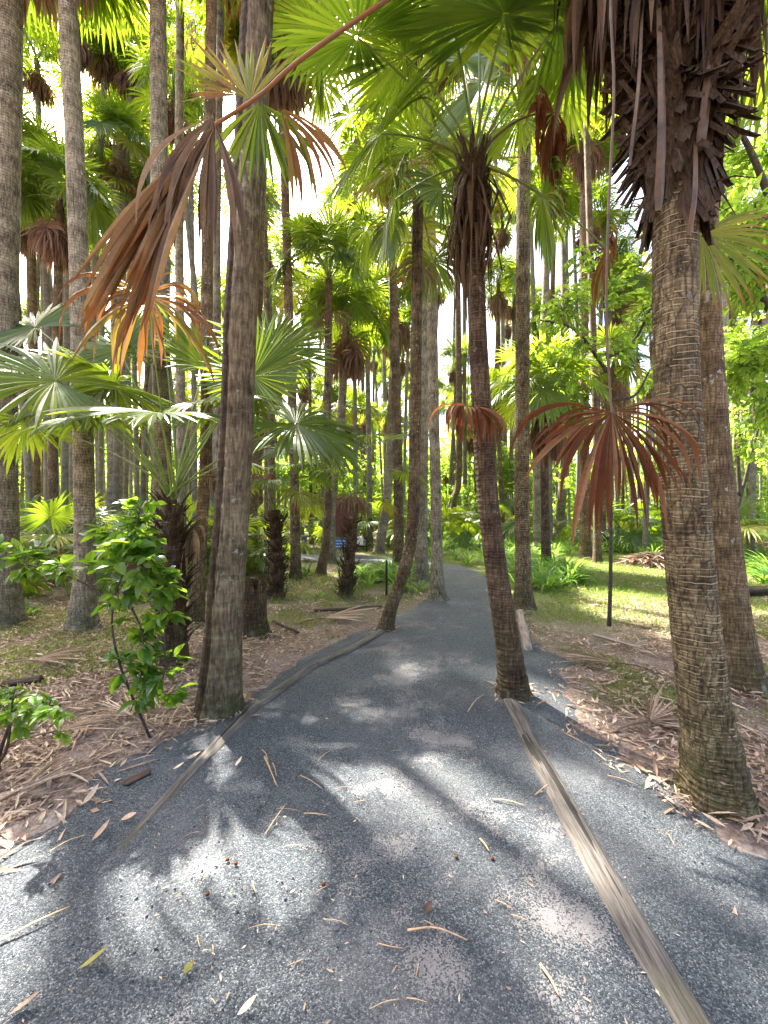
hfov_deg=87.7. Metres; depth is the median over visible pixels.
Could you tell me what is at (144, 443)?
palm tree
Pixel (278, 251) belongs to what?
palm tree
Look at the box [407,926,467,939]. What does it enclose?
twig
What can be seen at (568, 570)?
undergrowth
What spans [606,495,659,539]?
young palm
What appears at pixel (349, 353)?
palm tree
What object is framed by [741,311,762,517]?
palm tree
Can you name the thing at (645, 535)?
palm tree
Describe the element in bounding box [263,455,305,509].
bush
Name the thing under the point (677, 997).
edging log
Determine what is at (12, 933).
twig
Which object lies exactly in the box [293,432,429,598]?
palm tree
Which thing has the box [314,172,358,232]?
palm tree
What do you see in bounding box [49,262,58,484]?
palm tree
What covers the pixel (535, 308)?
palm tree
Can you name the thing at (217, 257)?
palm tree
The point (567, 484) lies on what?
bush
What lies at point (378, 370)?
palm tree
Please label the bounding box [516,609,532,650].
edging log
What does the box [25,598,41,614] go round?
lily clump
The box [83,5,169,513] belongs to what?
palm tree
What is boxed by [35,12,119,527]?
palm tree
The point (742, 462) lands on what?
palm tree
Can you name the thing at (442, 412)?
palm tree
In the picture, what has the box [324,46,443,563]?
palm tree
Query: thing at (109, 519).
young palm
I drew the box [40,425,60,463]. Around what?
palm tree
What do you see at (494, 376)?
palm tree
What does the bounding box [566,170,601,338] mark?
palm tree
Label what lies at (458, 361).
palm tree
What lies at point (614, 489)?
bush
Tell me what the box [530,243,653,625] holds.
sapling
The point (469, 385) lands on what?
palm tree
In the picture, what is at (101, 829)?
fallen leaf
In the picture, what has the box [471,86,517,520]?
palm tree
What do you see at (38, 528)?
young palm
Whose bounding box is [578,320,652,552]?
palm tree
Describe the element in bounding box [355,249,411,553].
palm tree
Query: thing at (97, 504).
young palm
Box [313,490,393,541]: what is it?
young palm
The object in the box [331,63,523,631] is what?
palm tree
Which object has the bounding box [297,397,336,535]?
palm tree
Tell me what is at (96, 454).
palm tree
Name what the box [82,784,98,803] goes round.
fallen leaf
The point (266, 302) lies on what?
palm tree
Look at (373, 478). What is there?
bush
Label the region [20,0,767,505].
sky
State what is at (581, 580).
lily clump
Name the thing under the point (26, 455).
palm tree
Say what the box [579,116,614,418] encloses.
palm tree
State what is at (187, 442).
palm tree
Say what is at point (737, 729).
fallen frond
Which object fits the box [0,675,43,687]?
fallen log
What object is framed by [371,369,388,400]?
palm tree
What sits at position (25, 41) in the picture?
palm tree
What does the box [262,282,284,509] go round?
palm tree
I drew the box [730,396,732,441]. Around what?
palm tree
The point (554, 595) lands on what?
grass
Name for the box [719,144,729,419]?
palm tree
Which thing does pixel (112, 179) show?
palm tree
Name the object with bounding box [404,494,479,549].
young palm
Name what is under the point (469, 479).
palm tree
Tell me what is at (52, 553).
young palm
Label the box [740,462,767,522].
bush
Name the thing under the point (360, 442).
palm tree
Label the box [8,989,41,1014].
fallen leaf
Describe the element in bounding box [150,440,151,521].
palm tree
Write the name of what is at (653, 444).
palm tree
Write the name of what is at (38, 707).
leafy shrub
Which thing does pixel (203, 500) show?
palm tree
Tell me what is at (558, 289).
palm tree
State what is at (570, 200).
palm tree
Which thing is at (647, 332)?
palm tree
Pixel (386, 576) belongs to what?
marker post
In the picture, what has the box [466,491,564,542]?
young palm
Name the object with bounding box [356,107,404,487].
palm tree
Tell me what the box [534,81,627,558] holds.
palm tree
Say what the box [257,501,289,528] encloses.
young palm
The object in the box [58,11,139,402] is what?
palm tree
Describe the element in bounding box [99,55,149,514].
palm tree
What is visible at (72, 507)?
young palm
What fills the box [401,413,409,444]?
palm tree
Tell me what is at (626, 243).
palm tree
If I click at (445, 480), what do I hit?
palm tree
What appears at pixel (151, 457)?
palm tree
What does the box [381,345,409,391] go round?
palm tree
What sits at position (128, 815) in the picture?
fallen leaf
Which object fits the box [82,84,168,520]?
palm tree
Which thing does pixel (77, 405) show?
palm tree
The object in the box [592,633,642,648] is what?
fallen branch
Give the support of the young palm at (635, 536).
on the ground at (746, 842)
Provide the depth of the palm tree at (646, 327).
15.66 m
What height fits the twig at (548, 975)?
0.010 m
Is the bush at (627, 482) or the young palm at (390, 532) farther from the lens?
the bush at (627, 482)
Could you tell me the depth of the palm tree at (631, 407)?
30.26 m
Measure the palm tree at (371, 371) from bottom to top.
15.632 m
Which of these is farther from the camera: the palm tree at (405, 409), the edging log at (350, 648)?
the palm tree at (405, 409)
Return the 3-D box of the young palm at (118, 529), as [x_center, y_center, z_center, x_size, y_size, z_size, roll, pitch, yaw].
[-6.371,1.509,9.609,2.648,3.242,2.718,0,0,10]
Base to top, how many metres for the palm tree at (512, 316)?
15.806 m
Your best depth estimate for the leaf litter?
3.18 m
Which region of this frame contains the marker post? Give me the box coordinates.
[385,560,387,594]
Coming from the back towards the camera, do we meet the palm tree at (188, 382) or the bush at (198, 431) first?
the bush at (198, 431)
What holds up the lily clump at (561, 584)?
on the ground at (746, 842)
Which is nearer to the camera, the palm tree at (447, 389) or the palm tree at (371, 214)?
the palm tree at (371, 214)
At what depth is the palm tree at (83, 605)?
5.29 m
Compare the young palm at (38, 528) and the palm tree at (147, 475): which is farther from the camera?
the palm tree at (147, 475)
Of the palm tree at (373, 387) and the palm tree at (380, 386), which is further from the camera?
the palm tree at (380, 386)
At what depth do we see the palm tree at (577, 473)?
21.40 m
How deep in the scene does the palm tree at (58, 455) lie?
24.78 m
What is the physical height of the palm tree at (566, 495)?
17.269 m
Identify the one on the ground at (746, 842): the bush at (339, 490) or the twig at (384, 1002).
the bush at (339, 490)
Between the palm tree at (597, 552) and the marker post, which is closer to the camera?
the marker post
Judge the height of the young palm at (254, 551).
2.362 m
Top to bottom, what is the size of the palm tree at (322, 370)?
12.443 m
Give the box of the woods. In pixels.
[19,397,767,524]
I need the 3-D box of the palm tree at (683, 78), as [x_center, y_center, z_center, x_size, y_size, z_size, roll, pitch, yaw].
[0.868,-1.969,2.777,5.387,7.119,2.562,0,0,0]
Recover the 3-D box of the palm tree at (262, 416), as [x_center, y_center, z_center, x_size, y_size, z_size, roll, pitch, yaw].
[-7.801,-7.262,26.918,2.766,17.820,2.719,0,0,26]
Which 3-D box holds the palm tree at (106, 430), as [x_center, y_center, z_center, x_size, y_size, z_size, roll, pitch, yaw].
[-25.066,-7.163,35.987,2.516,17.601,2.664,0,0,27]
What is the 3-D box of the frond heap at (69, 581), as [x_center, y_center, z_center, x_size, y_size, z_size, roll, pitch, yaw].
[-8.006,1.589,8.786,3.821,0.815,3.394,0,0,-39]
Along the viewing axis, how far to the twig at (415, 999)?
1.25 m
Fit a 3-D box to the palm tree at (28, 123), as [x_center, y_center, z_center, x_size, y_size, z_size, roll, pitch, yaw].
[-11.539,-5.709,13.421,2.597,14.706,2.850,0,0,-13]
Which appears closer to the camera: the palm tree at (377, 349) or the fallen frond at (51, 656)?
the fallen frond at (51, 656)
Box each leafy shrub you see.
[0,495,196,737]
[0,686,74,763]
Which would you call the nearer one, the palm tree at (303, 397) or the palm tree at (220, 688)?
the palm tree at (220, 688)
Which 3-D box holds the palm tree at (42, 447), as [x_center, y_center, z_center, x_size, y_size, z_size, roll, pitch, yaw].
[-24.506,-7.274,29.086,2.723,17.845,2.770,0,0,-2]
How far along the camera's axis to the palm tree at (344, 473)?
23.90 m
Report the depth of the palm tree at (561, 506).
25.64 m
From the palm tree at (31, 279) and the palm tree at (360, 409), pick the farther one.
the palm tree at (360, 409)
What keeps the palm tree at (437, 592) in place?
on the ground at (746, 842)
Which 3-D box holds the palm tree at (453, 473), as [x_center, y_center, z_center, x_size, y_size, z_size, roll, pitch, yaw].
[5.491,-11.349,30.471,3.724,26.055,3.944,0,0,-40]
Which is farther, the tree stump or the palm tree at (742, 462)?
the palm tree at (742, 462)
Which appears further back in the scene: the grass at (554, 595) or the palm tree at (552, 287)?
the palm tree at (552, 287)
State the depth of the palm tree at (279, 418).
35.35 m
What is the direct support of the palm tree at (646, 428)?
on the ground at (746, 842)
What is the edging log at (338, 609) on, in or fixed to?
on the ground at (746, 842)
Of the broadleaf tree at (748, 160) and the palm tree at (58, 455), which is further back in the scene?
the palm tree at (58, 455)
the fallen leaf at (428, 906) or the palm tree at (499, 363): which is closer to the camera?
the fallen leaf at (428, 906)
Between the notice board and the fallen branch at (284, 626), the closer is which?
the fallen branch at (284, 626)
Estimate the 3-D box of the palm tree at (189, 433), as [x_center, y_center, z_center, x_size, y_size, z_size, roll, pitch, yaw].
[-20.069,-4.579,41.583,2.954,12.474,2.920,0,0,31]
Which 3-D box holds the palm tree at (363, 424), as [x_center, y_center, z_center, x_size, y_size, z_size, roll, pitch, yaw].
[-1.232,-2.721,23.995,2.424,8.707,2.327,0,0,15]
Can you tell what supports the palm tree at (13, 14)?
on the ground at (746, 842)
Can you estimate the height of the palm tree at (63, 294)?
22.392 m
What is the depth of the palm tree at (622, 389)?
27.22 m
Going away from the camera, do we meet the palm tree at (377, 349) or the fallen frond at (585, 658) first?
the fallen frond at (585, 658)
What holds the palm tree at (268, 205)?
on the ground at (746, 842)
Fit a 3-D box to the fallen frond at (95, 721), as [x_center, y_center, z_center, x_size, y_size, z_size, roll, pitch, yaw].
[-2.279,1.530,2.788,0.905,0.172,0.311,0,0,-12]
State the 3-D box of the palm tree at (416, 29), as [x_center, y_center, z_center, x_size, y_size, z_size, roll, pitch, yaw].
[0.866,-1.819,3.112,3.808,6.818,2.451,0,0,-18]
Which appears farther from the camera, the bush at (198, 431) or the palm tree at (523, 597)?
the bush at (198, 431)
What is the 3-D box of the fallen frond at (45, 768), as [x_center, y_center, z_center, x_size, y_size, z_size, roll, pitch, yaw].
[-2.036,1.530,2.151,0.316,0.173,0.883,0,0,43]
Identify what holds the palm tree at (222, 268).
on the ground at (746, 842)
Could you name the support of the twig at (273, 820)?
on the gravel path
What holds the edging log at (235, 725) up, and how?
on the gravel path
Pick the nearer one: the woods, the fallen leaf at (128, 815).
the fallen leaf at (128, 815)
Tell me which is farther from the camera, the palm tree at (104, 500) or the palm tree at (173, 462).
the palm tree at (173, 462)
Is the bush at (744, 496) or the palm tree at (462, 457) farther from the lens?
the palm tree at (462, 457)
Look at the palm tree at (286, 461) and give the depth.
29.34 m
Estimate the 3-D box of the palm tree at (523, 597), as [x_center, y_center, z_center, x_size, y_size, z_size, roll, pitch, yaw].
[2.232,-4.898,6.505,3.366,12.977,3.497,0,0,0]
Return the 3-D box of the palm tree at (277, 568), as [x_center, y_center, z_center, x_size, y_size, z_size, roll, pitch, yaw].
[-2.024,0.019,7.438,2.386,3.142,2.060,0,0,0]
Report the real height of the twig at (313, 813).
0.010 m
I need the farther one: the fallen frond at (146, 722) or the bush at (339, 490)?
the bush at (339, 490)
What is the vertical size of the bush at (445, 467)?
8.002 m
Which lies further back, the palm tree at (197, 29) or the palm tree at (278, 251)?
the palm tree at (278, 251)
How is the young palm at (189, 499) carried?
on the ground at (746, 842)
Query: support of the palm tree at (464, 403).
on the ground at (746, 842)
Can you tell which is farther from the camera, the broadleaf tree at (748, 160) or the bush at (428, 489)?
the bush at (428, 489)
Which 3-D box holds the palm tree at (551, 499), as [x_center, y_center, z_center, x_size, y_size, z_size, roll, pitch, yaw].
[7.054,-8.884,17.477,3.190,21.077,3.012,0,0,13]
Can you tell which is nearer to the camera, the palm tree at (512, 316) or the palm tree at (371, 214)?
the palm tree at (371, 214)
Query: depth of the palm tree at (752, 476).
13.40 m
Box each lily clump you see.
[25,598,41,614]
[301,563,315,575]
[311,590,326,595]
[547,568,575,587]
[576,569,599,582]
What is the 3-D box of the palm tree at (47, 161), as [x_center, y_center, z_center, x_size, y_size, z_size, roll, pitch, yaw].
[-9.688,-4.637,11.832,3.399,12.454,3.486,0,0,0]
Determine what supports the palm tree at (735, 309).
on the ground at (746, 842)
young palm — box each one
[19,494,73,565]
[20,488,115,586]
[20,490,124,540]
[20,536,71,594]
[23,508,100,565]
[47,510,147,571]
[55,494,152,547]
[56,523,190,603]
[62,509,149,585]
[70,490,105,510]
[129,490,257,563]
[184,507,287,573]
[191,530,287,588]
[192,518,269,571]
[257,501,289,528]
[257,520,311,563]
[277,500,361,549]
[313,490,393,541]
[358,497,430,549]
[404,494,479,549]
[429,493,479,535]
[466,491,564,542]
[553,494,661,554]
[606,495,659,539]
[627,502,662,545]
[662,492,767,568]
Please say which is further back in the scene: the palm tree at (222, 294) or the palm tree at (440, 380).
the palm tree at (440, 380)
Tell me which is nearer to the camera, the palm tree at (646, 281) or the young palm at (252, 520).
the young palm at (252, 520)
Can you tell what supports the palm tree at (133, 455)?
on the ground at (746, 842)
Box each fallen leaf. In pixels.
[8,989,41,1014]
[78,946,106,968]
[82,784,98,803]
[91,819,109,840]
[121,812,135,819]
[184,960,193,972]
[187,751,200,758]
[237,994,256,1014]
[424,900,431,912]
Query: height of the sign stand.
0.620 m
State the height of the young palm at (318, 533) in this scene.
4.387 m
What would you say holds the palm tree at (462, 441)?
on the ground at (746, 842)
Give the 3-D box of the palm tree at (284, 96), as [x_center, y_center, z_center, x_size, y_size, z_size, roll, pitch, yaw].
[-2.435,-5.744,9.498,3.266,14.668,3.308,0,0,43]
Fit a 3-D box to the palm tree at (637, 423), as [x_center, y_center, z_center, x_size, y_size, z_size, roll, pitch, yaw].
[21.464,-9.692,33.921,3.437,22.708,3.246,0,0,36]
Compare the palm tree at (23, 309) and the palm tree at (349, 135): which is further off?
the palm tree at (23, 309)
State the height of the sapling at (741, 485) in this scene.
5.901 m
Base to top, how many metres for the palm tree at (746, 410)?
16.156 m
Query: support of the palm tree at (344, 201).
on the ground at (746, 842)
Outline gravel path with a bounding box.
[0,553,767,1023]
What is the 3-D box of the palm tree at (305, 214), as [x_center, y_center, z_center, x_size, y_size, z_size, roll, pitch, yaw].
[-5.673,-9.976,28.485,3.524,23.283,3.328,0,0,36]
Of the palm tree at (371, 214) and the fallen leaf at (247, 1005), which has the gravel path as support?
the fallen leaf at (247, 1005)
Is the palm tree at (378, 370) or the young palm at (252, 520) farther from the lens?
the palm tree at (378, 370)
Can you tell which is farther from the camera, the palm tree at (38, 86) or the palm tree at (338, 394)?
the palm tree at (338, 394)
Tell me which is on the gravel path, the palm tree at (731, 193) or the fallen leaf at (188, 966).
the fallen leaf at (188, 966)
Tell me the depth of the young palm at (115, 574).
6.97 m
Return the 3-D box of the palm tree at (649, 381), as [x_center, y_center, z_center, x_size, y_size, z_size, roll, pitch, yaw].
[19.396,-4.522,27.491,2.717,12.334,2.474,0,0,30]
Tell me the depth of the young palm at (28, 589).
7.53 m
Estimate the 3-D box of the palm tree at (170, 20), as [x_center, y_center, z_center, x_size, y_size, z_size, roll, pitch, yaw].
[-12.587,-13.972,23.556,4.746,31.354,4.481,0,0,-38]
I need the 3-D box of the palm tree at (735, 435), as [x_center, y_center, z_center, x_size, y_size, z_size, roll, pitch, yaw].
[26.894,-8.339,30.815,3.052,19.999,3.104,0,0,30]
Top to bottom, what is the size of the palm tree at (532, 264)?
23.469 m
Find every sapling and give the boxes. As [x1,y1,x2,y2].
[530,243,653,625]
[723,310,767,508]
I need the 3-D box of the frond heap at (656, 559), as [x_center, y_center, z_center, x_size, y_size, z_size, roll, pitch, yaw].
[8.290,1.458,11.918,3.864,0.932,2.568,0,0,0]
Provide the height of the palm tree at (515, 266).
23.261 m
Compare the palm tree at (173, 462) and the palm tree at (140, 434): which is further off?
the palm tree at (173, 462)
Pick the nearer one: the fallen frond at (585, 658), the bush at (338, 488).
the fallen frond at (585, 658)
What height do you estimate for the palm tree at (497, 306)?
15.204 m
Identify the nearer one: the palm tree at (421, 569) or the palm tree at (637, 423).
the palm tree at (421, 569)
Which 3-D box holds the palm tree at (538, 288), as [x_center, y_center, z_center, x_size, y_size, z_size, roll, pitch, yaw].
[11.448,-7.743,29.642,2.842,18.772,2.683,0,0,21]
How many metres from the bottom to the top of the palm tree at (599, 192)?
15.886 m
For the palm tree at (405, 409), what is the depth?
21.19 m
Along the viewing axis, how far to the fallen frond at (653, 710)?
2.94 m
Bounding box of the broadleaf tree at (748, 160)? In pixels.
[719,49,767,462]
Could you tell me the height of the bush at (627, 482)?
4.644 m
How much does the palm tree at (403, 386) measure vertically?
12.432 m
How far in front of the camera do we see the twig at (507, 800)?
2.10 m
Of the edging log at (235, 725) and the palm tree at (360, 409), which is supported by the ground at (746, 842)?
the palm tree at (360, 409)
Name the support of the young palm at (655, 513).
on the ground at (746, 842)
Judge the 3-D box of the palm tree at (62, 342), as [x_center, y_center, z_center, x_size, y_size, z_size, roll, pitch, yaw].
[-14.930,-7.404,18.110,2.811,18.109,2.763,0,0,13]
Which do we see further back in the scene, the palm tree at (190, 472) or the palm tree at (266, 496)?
the palm tree at (190, 472)
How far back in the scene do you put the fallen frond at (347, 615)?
5.65 m
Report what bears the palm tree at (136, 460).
on the ground at (746, 842)
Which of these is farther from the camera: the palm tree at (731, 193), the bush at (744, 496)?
the bush at (744, 496)
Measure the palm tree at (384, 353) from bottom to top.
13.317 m
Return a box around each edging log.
[107,698,262,860]
[257,659,320,704]
[313,605,382,611]
[316,629,384,664]
[503,698,711,1023]
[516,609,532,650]
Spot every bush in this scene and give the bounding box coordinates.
[18,454,24,509]
[133,480,150,517]
[149,430,199,484]
[262,451,323,535]
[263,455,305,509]
[284,454,379,531]
[287,471,362,530]
[352,450,408,505]
[361,466,408,519]
[392,460,449,530]
[402,451,449,499]
[442,483,503,534]
[454,441,532,531]
[497,464,575,530]
[513,458,591,523]
[554,468,635,512]
[606,476,642,530]
[637,451,757,526]
[641,450,767,528]
[735,474,763,516]
[739,462,766,512]
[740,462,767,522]
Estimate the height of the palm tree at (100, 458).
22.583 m
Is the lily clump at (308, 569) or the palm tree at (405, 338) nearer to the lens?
the lily clump at (308, 569)
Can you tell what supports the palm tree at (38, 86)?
on the ground at (746, 842)
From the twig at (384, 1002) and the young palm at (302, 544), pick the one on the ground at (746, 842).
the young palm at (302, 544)
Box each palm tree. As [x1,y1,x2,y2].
[0,0,147,630]
[0,262,373,669]
[18,90,42,558]
[19,208,51,424]
[20,296,40,514]
[21,0,182,635]
[21,109,64,558]
[21,122,126,559]
[23,9,59,78]
[23,16,84,502]
[23,297,42,498]
[26,206,65,502]
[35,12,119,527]
[36,135,53,310]
[39,369,70,489]
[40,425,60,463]
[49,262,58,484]
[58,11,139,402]
[61,326,62,383]
[62,271,63,320]
[63,249,100,502]
[64,212,109,500]
[69,0,767,828]
[81,72,124,509]
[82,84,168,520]
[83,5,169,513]
[87,85,139,515]
[87,142,145,202]
[98,296,109,510]
[98,338,108,449]
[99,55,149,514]
[105,311,140,497]
[118,0,204,581]
[119,15,213,511]
[130,138,188,500]
[131,378,140,478]
[132,425,150,464]
[139,145,200,514]
[139,313,153,524]
[140,0,203,323]
[143,186,186,436]
[146,251,174,526]
[149,0,235,613]
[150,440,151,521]
[167,26,224,521]
[170,0,302,623]
[172,368,199,521]
[172,451,174,467]
[173,332,190,471]
[184,0,230,506]
[184,268,200,512]
[187,387,199,494]
[188,417,199,454]
[193,0,273,722]
[197,0,286,473]
[197,264,225,318]
[199,3,307,569]
[201,0,349,579]
[205,6,294,539]
[214,441,338,600]
[221,149,280,238]
[221,271,270,316]
[258,168,281,542]
[259,341,307,546]
[262,197,389,575]
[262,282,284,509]
[262,283,283,523]
[265,0,618,701]
[268,225,282,335]
[276,410,287,422]
[277,420,287,521]
[280,257,323,543]
[286,356,323,539]
[290,204,319,533]
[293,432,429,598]
[295,261,404,563]
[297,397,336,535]
[311,362,348,467]
[311,377,338,530]
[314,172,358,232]
[319,245,347,541]
[321,316,369,501]
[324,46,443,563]
[327,166,376,535]
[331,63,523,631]
[331,382,379,447]
[332,315,385,551]
[332,377,352,485]
[336,196,385,546]
[342,446,345,495]
[348,396,381,485]
[350,11,474,582]
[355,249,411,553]
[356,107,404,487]
[358,379,362,481]
[362,267,375,536]
[364,340,386,498]
[370,354,386,508]
[371,306,405,360]
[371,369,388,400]
[372,335,375,531]
[373,402,403,437]
[376,358,389,374]
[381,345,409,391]
[399,205,411,527]
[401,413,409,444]
[402,373,409,420]
[402,374,409,403]
[423,55,448,600]
[435,112,485,539]
[436,199,454,493]
[437,266,453,317]
[438,331,469,501]
[438,375,446,394]
[439,377,471,505]
[439,392,462,475]
[441,463,449,503]
[443,439,473,494]
[444,131,476,527]
[448,421,472,504]
[450,3,559,610]
[454,405,477,532]
[462,372,470,505]
[465,364,513,540]
[468,455,470,506]
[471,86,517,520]
[485,250,515,463]
[489,302,513,511]
[490,325,613,566]
[491,169,515,525]
[491,190,515,409]
[492,269,537,538]
[499,136,538,345]
[501,130,592,551]
[503,257,535,288]
[505,348,514,456]
[511,73,552,543]
[530,276,556,323]
[530,289,567,494]
[531,170,577,342]
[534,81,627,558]
[539,60,602,563]
[552,218,579,536]
[553,171,625,547]
[555,281,573,518]
[555,369,570,527]
[561,339,603,540]
[565,337,573,526]
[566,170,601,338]
[569,287,598,326]
[572,198,641,541]
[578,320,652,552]
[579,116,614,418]
[589,322,634,536]
[589,367,633,528]
[595,235,644,531]
[596,252,651,538]
[603,291,637,537]
[616,378,621,508]
[617,392,634,420]
[624,283,652,357]
[627,266,651,500]
[628,199,767,698]
[630,387,642,475]
[633,381,649,448]
[634,371,652,402]
[639,273,655,500]
[639,321,658,530]
[642,377,653,553]
[643,366,652,393]
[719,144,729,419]
[727,140,744,194]
[727,161,767,235]
[729,236,767,501]
[729,290,739,326]
[729,308,753,355]
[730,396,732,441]
[732,393,748,529]
[733,316,738,496]
[737,395,748,442]
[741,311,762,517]
[745,95,767,556]
[746,264,760,519]
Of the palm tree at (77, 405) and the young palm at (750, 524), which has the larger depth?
the young palm at (750, 524)
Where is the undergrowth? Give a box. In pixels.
[258,529,767,593]
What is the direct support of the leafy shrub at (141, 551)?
on the ground at (746, 842)
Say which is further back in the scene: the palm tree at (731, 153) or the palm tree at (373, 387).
the palm tree at (373, 387)
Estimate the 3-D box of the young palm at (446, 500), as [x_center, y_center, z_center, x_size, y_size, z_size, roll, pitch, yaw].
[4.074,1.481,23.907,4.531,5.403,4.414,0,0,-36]
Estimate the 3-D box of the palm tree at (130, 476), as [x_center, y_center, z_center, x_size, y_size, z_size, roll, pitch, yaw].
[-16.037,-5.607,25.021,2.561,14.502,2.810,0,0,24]
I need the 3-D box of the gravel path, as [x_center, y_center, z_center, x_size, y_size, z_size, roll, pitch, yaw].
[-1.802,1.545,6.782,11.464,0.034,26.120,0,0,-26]
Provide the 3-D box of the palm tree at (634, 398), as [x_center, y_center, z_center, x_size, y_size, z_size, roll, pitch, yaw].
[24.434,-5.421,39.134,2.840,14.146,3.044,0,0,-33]
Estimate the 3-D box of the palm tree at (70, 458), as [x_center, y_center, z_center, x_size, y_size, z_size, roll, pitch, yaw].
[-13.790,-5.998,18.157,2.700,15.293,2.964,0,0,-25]
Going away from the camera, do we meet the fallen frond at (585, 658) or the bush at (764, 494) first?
the fallen frond at (585, 658)
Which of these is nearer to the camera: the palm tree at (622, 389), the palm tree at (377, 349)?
the palm tree at (377, 349)
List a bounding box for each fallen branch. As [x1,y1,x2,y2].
[272,620,298,632]
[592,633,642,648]
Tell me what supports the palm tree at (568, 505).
on the ground at (746, 842)
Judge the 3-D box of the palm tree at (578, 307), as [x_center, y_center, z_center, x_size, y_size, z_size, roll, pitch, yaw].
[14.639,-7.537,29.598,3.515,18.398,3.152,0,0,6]
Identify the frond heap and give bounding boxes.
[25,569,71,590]
[582,548,664,569]
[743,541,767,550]
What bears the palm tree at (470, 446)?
on the ground at (746, 842)
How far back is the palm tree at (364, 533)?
24.79 m
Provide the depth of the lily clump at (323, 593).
7.40 m
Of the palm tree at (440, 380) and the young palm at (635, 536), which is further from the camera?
the palm tree at (440, 380)
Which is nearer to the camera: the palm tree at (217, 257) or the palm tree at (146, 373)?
the palm tree at (217, 257)
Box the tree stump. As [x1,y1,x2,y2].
[243,577,271,639]
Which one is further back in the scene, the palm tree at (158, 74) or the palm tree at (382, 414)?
the palm tree at (382, 414)
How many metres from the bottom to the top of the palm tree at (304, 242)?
9.111 m
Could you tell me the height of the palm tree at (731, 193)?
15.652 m
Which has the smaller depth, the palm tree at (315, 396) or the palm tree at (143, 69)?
the palm tree at (143, 69)
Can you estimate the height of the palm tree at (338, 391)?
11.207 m
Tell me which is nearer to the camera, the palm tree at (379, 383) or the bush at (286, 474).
the bush at (286, 474)
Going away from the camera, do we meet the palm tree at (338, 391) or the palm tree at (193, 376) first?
the palm tree at (193, 376)
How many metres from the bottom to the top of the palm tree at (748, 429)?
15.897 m
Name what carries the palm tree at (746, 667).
on the ground at (746, 842)
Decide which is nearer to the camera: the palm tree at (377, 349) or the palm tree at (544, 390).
the palm tree at (544, 390)
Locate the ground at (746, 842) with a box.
[0,526,767,858]
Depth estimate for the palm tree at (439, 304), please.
34.60 m
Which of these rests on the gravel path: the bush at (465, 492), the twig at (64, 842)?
the twig at (64, 842)
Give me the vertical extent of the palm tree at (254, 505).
16.601 m
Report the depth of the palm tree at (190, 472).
25.44 m
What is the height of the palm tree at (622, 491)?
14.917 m
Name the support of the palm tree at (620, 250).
on the ground at (746, 842)
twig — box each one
[0,906,69,941]
[50,835,84,851]
[265,805,284,833]
[304,812,325,814]
[370,998,398,1008]
[377,942,403,948]
[406,997,427,1002]
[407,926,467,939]
[492,798,525,805]
[539,963,559,995]
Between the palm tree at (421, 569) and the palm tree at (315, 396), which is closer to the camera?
the palm tree at (421, 569)
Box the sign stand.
[355,536,366,551]
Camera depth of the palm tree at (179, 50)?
9.06 m
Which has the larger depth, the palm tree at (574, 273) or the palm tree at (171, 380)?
the palm tree at (574, 273)
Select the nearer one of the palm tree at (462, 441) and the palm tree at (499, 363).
the palm tree at (462, 441)
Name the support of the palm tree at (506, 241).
on the ground at (746, 842)
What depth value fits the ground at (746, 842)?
3.94 m
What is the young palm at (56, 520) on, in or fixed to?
on the ground at (746, 842)
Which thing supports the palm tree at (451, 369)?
on the ground at (746, 842)
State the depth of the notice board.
14.42 m
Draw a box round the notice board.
[335,498,348,547]
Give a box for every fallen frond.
[0,643,98,664]
[0,745,106,801]
[9,710,125,744]
[89,691,160,734]
[295,605,381,624]
[553,642,664,675]
[609,685,678,733]
[656,706,767,744]
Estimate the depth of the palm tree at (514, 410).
36.70 m
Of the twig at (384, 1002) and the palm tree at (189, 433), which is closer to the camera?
the twig at (384, 1002)
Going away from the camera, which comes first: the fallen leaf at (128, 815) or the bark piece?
the fallen leaf at (128, 815)
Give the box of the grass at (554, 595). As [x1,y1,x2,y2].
[0,549,767,722]
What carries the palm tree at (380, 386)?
on the ground at (746, 842)
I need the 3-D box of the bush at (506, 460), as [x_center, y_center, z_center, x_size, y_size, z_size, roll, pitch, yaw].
[7.152,-1.657,26.267,5.208,6.435,7.870,0,0,30]
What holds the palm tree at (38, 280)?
on the ground at (746, 842)
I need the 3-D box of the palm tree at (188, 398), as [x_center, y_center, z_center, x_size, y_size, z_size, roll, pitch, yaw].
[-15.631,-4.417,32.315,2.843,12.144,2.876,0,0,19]
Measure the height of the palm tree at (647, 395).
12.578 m
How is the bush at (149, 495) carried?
on the ground at (746, 842)
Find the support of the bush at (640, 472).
on the ground at (746, 842)
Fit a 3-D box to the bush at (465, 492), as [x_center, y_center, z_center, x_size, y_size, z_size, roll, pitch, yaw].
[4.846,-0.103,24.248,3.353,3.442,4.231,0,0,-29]
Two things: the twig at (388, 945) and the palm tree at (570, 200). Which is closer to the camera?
the twig at (388, 945)
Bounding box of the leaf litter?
[0,565,767,1023]
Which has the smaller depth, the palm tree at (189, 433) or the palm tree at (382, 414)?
the palm tree at (382, 414)
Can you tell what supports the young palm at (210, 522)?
on the ground at (746, 842)
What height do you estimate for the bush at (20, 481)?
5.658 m
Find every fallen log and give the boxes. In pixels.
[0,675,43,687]
[748,586,767,594]
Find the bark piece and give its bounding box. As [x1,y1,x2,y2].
[121,769,150,785]
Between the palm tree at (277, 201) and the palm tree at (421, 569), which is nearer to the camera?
the palm tree at (421, 569)
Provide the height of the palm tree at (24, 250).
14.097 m

